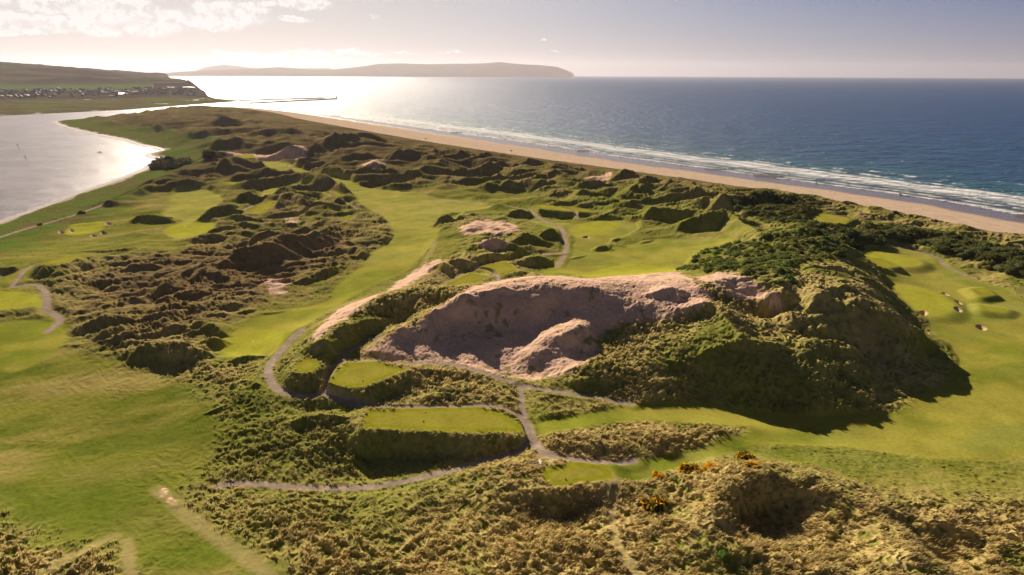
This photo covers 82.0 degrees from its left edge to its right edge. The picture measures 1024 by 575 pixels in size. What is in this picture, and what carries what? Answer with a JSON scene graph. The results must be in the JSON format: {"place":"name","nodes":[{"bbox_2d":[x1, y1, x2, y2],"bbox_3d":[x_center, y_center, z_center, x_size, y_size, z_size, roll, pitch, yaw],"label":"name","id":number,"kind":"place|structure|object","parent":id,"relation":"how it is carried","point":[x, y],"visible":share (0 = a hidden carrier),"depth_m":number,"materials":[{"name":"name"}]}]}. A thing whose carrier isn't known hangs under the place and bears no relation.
{"place":"outdoors","nodes":[
{"label":"outdoors","id":0,"kind":"place"},
{"bbox_2d":[10,261,43,285],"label":"path","id":1,"kind":"structure","parent":0,"point":[16,280],"depth_m":302.00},
{"bbox_2d":[8,283,63,333],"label":"path","id":2,"kind":"structure","parent":0,"point":[47,309],"depth_m":266.25,"materials":[{"name":"grey gravel"}]},
{"bbox_2d":[0,121,170,223],"bbox_3d":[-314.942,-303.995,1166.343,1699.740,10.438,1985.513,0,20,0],"label":"river shore","id":3,"kind":"structure","parent":0,"point":[152,155],"depth_m":698.23,"materials":[{"name":"beige sand"}]},
{"bbox_2d":[0,172,170,237],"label":"path","id":4,"kind":"structure","parent":0,"point":[53,220],"depth_m":447.19,"materials":[{"name":"beige gravel"}]},
{"bbox_2d":[0,103,223,219],"bbox_3d":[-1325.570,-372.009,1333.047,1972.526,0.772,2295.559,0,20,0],"label":"river","id":5,"kind":"structure","parent":0,"point":[59,162],"depth_m":796.65,"materials":[{"name":"liquid"}]},
{"bbox_2d":[0,62,237,115],"bbox_3d":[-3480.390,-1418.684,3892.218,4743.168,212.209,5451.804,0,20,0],"label":"hills","id":6,"kind":"structure","parent":0,"point":[20,76],"depth_m":3236.73,"materials":[{"name":"green plant"}]},
{"bbox_2d":[244,197,264,209],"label":"path","id":7,"kind":"structure","parent":0,"point":[255,203],"depth_m":487.29,"materials":[{"name":"beige gravel"}]},
{"bbox_2d":[226,145,307,161],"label":"sand","id":8,"kind":"structure","parent":0,"point":[292,152],"depth_m":747.44,"materials":[{"name":"beige sand"}]},
{"bbox_2d":[269,207,337,218],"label":"path","id":9,"kind":"structure","parent":0,"point":[274,217],"depth_m":442.28,"materials":[{"name":"beige gravel"}]},
{"bbox_2d":[286,78,352,78],"bbox_3d":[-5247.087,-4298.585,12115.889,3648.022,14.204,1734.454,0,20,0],"label":"sand spit","id":10,"kind":"structure","parent":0,"point":[319,78],"depth_m":12527.01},
{"bbox_2d":[326,191,382,210],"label":"path","id":11,"kind":"structure","parent":0,"point":[329,193],"depth_m":486.67,"materials":[{"name":"beige gravel"}]},
{"bbox_2d":[337,334,383,360],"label":"path","id":12,"kind":"structure","parent":0,"point":[341,356],"depth_m":210.57,"materials":[{"name":"grey gravel"}]},
{"bbox_2d":[165,62,571,76],"bbox_3d":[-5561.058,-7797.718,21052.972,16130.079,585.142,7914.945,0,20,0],"label":"headland","id":13,"kind":"structure","parent":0,"point":[499,69],"depth_m":20611.12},
{"bbox_2d":[213,437,529,491],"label":"path","id":14,"kind":"structure","parent":0,"point":[524,444],"depth_m":152.28,"materials":[{"name":"grey gravel"}]},
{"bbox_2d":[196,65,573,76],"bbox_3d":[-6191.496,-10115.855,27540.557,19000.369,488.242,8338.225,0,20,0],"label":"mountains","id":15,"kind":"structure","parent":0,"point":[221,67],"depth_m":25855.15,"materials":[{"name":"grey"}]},
{"bbox_2d":[264,327,638,464],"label":"path","id":16,"kind":"structure","parent":0,"point":[341,396],"depth_m":178.50,"materials":[{"name":"grey gravel"}]},
{"bbox_2d":[410,201,527,209],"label":"path","id":17,"kind":"structure","parent":0,"point":[481,202],"depth_m":484.92,"materials":[{"name":"beige gravel"}]},
{"bbox_2d":[321,358,634,405],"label":"path","id":18,"kind":"structure","parent":0,"point":[328,374],"depth_m":191.41,"materials":[{"name":"grey gravel"}]},
{"bbox_2d":[478,267,500,280],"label":"path","id":19,"kind":"structure","parent":0,"point":[494,272],"depth_m":296.98,"materials":[{"name":"beige gravel"}]},
{"bbox_2d":[442,253,561,284],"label":"path","id":20,"kind":"structure","parent":0,"point":[476,267],"depth_m":306.32,"materials":[{"name":"beige gravel"}]},
{"bbox_2d":[0,105,1023,574],"bbox_3d":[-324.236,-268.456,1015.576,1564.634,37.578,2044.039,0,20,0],"label":"ground","id":21,"kind":"structure","parent":0,"point":[104,439],"depth_m":196.36,"materials":[{"name":"green plant"}]},
{"bbox_2d":[3,269,28,282],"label":"tee","id":22,"kind":"object","parent":21,"relation":"on","point":[11,279],"visible":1,"depth_m":296.16,"materials":[{"name":"green plant"}]},
{"bbox_2d":[0,291,42,308],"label":"putting green","id":23,"kind":"object","parent":21,"relation":"on","point":[13,299],"visible":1,"depth_m":268.04,"materials":[{"name":"green plant"}]},
{"bbox_2d":[0,317,67,371],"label":"fairway","id":24,"kind":"structure","parent":21,"relation":"on","point":[25,342],"depth_m":232.20,"materials":[{"name":"green plant"}]},
{"bbox_2d":[40,254,83,264],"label":"tee","id":25,"kind":"object","parent":21,"relation":"on","point":[60,259],"visible":0.92,"depth_m":325.83,"materials":[{"name":"green plant"}]},
{"bbox_2d":[65,222,104,234],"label":"putting green","id":26,"kind":"object","parent":21,"relation":"on","point":[85,228],"visible":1,"depth_m":418.87,"materials":[{"name":"green plant"}]},
{"bbox_2d":[161,488,175,501],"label":"sand","id":27,"kind":"structure","parent":21,"relation":"on","point":[169,499],"depth_m":146.48,"materials":[{"name":"beige sand"}]},
{"bbox_2d":[147,149,224,170],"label":"shrubbery","id":28,"kind":"object","parent":21,"relation":"on","point":[168,162],"visible":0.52,"depth_m":691.45,"materials":[{"name":"green plant"}]},
{"bbox_2d":[165,221,215,237],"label":"putting green","id":29,"kind":"object","parent":21,"relation":"on","point":[181,230],"visible":0.94,"depth_m":410.37,"materials":[{"name":"green plant"}]},
{"bbox_2d":[163,184,224,238],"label":"fairway","id":30,"kind":"structure","parent":21,"relation":"on","point":[190,203],"depth_m":497.63,"materials":[{"name":"green plant"}]},
{"bbox_2d":[224,180,244,183],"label":"tee","id":31,"kind":"object","parent":21,"relation":"on","point":[232,181],"visible":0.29,"depth_m":576.96,"materials":[{"name":"green plant"}]},
{"bbox_2d":[236,153,254,157],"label":"tee","id":32,"kind":"object","parent":21,"relation":"on","point":[247,156],"visible":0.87,"depth_m":741.36,"materials":[{"name":"green plant"}]},
{"bbox_2d":[222,329,284,355],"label":"putting green","id":33,"kind":"object","parent":21,"relation":"on","point":[264,340],"visible":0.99,"depth_m":230.25,"materials":[{"name":"green plant"}]},
{"bbox_2d":[246,201,274,212],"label":"tee","id":34,"kind":"object","parent":21,"relation":"on","point":[263,207],"visible":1,"depth_m":462.63,"materials":[{"name":"green plant"}]},
{"bbox_2d":[261,275,289,293],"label":"sand","id":35,"kind":"structure","parent":21,"relation":"on","point":[275,285],"depth_m":287.91,"materials":[{"name":"beige sand"}]},
{"bbox_2d":[256,174,313,195],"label":"fairway","id":36,"kind":"structure","parent":21,"relation":"on","point":[296,180],"depth_m":562.90,"materials":[{"name":"green plant"}]},
{"bbox_2d":[286,217,299,222],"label":"sand","id":37,"kind":"structure","parent":21,"relation":"on","point":[290,219],"depth_m":422.92,"materials":[{"name":"beige sand"}]},
{"bbox_2d":[295,358,319,371],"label":"tee","id":38,"kind":"object","parent":21,"relation":"on","point":[307,364],"visible":1,"depth_m":193.22,"materials":[{"name":"green plant"}]},
{"bbox_2d":[321,191,344,196],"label":"tee","id":39,"kind":"object","parent":21,"relation":"on","point":[334,192],"visible":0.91,"depth_m":517.64,"materials":[{"name":"green plant"}]},
{"bbox_2d":[342,215,350,219],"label":"tee","id":40,"kind":"object","parent":21,"relation":"on","point":[347,217],"visible":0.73,"depth_m":434.05,"materials":[{"name":"green plant"}]},
{"bbox_2d":[216,159,490,356],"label":"fairway","id":41,"kind":"structure","parent":21,"relation":"on","point":[416,228],"depth_m":372.06,"materials":[{"name":"green plant"}]},
{"bbox_2d":[308,277,415,341],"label":"sand","id":42,"kind":"structure","parent":21,"relation":"on","point":[344,312],"depth_m":230.40,"materials":[{"name":"beige sand"}]},
{"bbox_2d":[331,361,408,386],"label":"tee","id":43,"kind":"object","parent":21,"relation":"on","point":[352,374],"visible":1,"depth_m":189.31,"materials":[{"name":"green plant"}]},
{"bbox_2d":[358,159,388,168],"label":"sand","id":44,"kind":"structure","parent":21,"relation":"on","point":[375,163],"depth_m":624.88,"materials":[{"name":"beige sand"}]},
{"bbox_2d":[395,259,444,282],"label":"sand","id":45,"kind":"structure","parent":21,"relation":"on","point":[425,269],"depth_m":305.37,"materials":[{"name":"beige sand"}]},
{"bbox_2d":[364,407,523,432],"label":"tee","id":46,"kind":"object","parent":21,"relation":"on","point":[474,419],"visible":1,"depth_m":169.01,"materials":[{"name":"green plant"}]},
{"bbox_2d":[451,211,463,218],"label":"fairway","id":47,"kind":"structure","parent":21,"relation":"on","point":[454,215],"depth_m":442.43,"materials":[{"name":"green plant"}]},
{"bbox_2d":[446,273,488,284],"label":"tee","id":48,"kind":"object","parent":21,"relation":"on","point":[469,278],"visible":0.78,"depth_m":282.49,"materials":[{"name":"green plant"}]},
{"bbox_2d":[458,219,519,235],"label":"sand","id":49,"kind":"structure","parent":21,"relation":"on","point":[488,226],"depth_m":381.27,"materials":[{"name":"beige sand"}]},
{"bbox_2d":[476,237,508,250],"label":"sand","id":50,"kind":"structure","parent":21,"relation":"on","point":[495,243],"depth_m":330.44,"materials":[{"name":"beige sand"}]},
{"bbox_2d":[481,261,517,274],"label":"tee","id":51,"kind":"object","parent":21,"relation":"on","point":[504,267],"visible":0.99,"depth_m":301.43,"materials":[{"name":"green plant"}]},
{"bbox_2d":[0,275,1023,574],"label":"marram grass","id":52,"kind":"structure","parent":21,"relation":"on","point":[818,527],"depth_m":135.95,"materials":[{"name":"green plant"}]},
{"bbox_2d":[531,460,542,465],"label":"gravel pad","id":53,"kind":"object","parent":21,"relation":"on","point":[534,462],"visible":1,"depth_m":150.86,"materials":[{"name":"gravel"}]},
{"bbox_2d":[366,272,713,379],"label":"sand","id":54,"kind":"structure","parent":21,"relation":"on","point":[533,327],"depth_m":219.54,"materials":[{"name":"beige sand"}]},
{"bbox_2d":[537,205,592,211],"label":"tee","id":55,"kind":"object","parent":21,"relation":"on","point":[555,207],"visible":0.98,"depth_m":449.78,"materials":[{"name":"green plant"}]},
{"bbox_2d":[537,461,613,486],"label":"tee","id":56,"kind":"object","parent":21,"relation":"on","point":[572,472],"visible":1,"depth_m":146.84,"materials":[{"name":"green plant"}]},
{"bbox_2d":[525,216,639,255],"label":"fairway","id":57,"kind":"structure","parent":21,"relation":"on","point":[579,244],"depth_m":390.49,"materials":[{"name":"green plant"}]},
{"bbox_2d":[573,221,618,234],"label":"putting green","id":58,"kind":"object","parent":57,"relation":"on","point":[596,227],"visible":1,"depth_m":406.02,"materials":[{"name":"green plant"}]},
{"bbox_2d":[539,237,735,276],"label":"fairway","id":59,"kind":"structure","parent":21,"relation":"on","point":[674,252],"depth_m":345.73,"materials":[{"name":"green plant"}]},
{"bbox_2d":[574,264,676,276],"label":"putting green","id":60,"kind":"object","parent":59,"relation":"on","point":[632,269],"visible":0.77,"depth_m":317.71,"materials":[{"name":"green plant"}]},
{"bbox_2d":[640,496,669,513],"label":"gorse bush","id":61,"kind":"object","parent":21,"relation":"on","point":[656,505],"visible":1,"depth_m":136.47,"materials":[{"name":"yellow plant"}]},
{"bbox_2d":[652,471,666,480],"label":"gorse bush","id":62,"kind":"object","parent":21,"relation":"on","point":[656,475],"visible":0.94,"depth_m":147.22,"materials":[{"name":"yellow plant"}]},
{"bbox_2d":[678,462,704,473],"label":"gorse bush","id":63,"kind":"object","parent":21,"relation":"on","point":[685,467],"visible":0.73,"depth_m":148.51,"materials":[{"name":"yellow plant"}]},
{"bbox_2d":[703,462,719,470],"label":"gorse bush","id":64,"kind":"object","parent":21,"relation":"on","point":[707,464],"visible":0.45,"depth_m":148.88,"materials":[{"name":"yellow plant"}]},
{"bbox_2d":[717,547,731,563],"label":"shrub","id":65,"kind":"object","parent":21,"relation":"on","point":[723,555],"visible":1,"depth_m":119.98,"materials":[{"name":"green plant"}]},
{"bbox_2d":[694,271,782,316],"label":"sand","id":66,"kind":"structure","parent":21,"relation":"on","point":[740,286],"depth_m":239.96,"materials":[{"name":"beige sand"}]},
{"bbox_2d":[735,450,757,460],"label":"gorse bush","id":67,"kind":"object","parent":21,"relation":"on","point":[744,455],"visible":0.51,"depth_m":154.84,"materials":[{"name":"yellow plant"}]},
{"bbox_2d":[744,461,759,467],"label":"gorse bush","id":68,"kind":"object","parent":21,"relation":"on","point":[755,463],"visible":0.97,"depth_m":143.05,"materials":[{"name":"yellow plant"}]},
{"bbox_2d":[676,226,846,284],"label":"shrubbery","id":69,"kind":"object","parent":21,"relation":"on","point":[747,266],"visible":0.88,"depth_m":306.49,"materials":[{"name":"green plant"}]},
{"bbox_2d":[532,243,1023,481],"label":"fairway","id":70,"kind":"structure","parent":21,"relation":"on","point":[971,406],"depth_m":186.66,"materials":[{"name":"green plant"}]},
{"bbox_2d":[866,257,896,266],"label":"tee","id":71,"kind":"object","parent":70,"relation":"on","point":[881,262],"visible":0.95,"depth_m":329.73,"materials":[{"name":"green plant"}]},
{"bbox_2d":[858,248,919,265],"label":"putting green","id":72,"kind":"object","parent":70,"relation":"on","point":[899,260],"visible":0.86,"depth_m":345.29,"materials":[{"name":"green plant"}]},
{"bbox_2d":[918,310,927,315],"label":"bunker","id":73,"kind":"object","parent":70,"relation":"in","point":[923,312],"visible":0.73,"depth_m":270.12},
{"bbox_2d":[896,286,952,314],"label":"putting green","id":74,"kind":"object","parent":70,"relation":"on","point":[933,303],"visible":1,"depth_m":283.21,"materials":[{"name":"green plant"}]},
{"bbox_2d":[954,306,962,311],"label":"bunker","id":75,"kind":"object","parent":70,"relation":"on","point":[956,308],"visible":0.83,"depth_m":274.91},
{"bbox_2d":[976,324,986,329],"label":"bunker","id":76,"kind":"object","parent":70,"relation":"on","point":[980,327],"visible":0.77,"depth_m":259.92},
{"bbox_2d":[973,287,992,295],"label":"tee","id":77,"kind":"object","parent":70,"relation":"on","point":[982,291],"visible":1,"depth_m":293.25,"materials":[{"name":"green plant"}]},
{"bbox_2d":[982,305,1007,311],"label":"tee","id":78,"kind":"object","parent":70,"relation":"on","point":[988,308],"visible":1,"depth_m":274.01,"materials":[{"name":"green plant"}]},
{"bbox_2d":[731,189,844,235],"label":"shrubbery","id":79,"kind":"object","parent":21,"relation":"on","point":[770,216],"visible":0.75,"depth_m":426.83,"materials":[{"name":"green plant"}]},
{"bbox_2d":[809,213,852,223],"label":"tee","id":80,"kind":"object","parent":21,"relation":"on","point":[824,217],"visible":0.98,"depth_m":412.96,"materials":[{"name":"green plant"}]},
{"bbox_2d":[831,221,1023,276],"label":"shrubbery","id":81,"kind":"object","parent":21,"relation":"on","point":[990,253],"visible":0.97,"depth_m":359.11,"materials":[{"name":"green plant"}]},
{"bbox_2d":[0,0,1023,77],"label":"sky","id":82,"kind":"structure","parent":0,"point":[662,38],"materials":[{"name":"white"}]},
{"bbox_2d":[518,387,527,416],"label":"path","id":83,"kind":"structure","parent":0,"point":[521,403],"depth_m":180.95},
{"bbox_2d":[528,209,568,266],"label":"path","id":84,"kind":"structure","parent":0,"point":[564,253],"depth_m":369.17,"materials":[{"name":"beige gravel"}]},
{"bbox_2d":[84,76,1023,214],"bbox_3d":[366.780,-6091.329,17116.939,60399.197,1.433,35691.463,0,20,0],"label":"sea","id":85,"kind":"structure","parent":0,"point":[956,140],"depth_m":1584.19,"materials":[{"name":"liquid"}]},
{"bbox_2d":[239,97,324,100],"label":"breakwater","id":86,"kind":"object","parent":85,"relation":"in","point":[282,99],"visible":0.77,"depth_m":2575.37,"materials":[{"name":"grey stone"}]},
{"bbox_2d":[249,98,336,103],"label":"breakwater","id":87,"kind":"object","parent":85,"relation":"in","point":[292,100],"visible":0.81,"depth_m":2408.30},
{"bbox_2d":[557,206,578,218],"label":"path","id":88,"kind":"structure","parent":0,"point":[576,213],"depth_m":444.74,"materials":[{"name":"beige gravel"}]},
{"bbox_2d":[584,171,612,180],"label":"sand","id":89,"kind":"structure","parent":0,"point":[605,176],"depth_m":590.22,"materials":[{"name":"beige sand"}]},
{"bbox_2d":[231,106,1023,233],"bbox_3d":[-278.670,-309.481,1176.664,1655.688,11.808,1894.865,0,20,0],"label":"beach","id":90,"kind":"structure","parent":0,"point":[988,220],"depth_m":688.57,"materials":[{"name":"beige sand"}]},
{"bbox_2d":[808,218,977,278],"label":"path","id":91,"kind":"structure","parent":0,"point":[942,261],"depth_m":346.45,"materials":[{"name":"beige gravel"}]}
]}

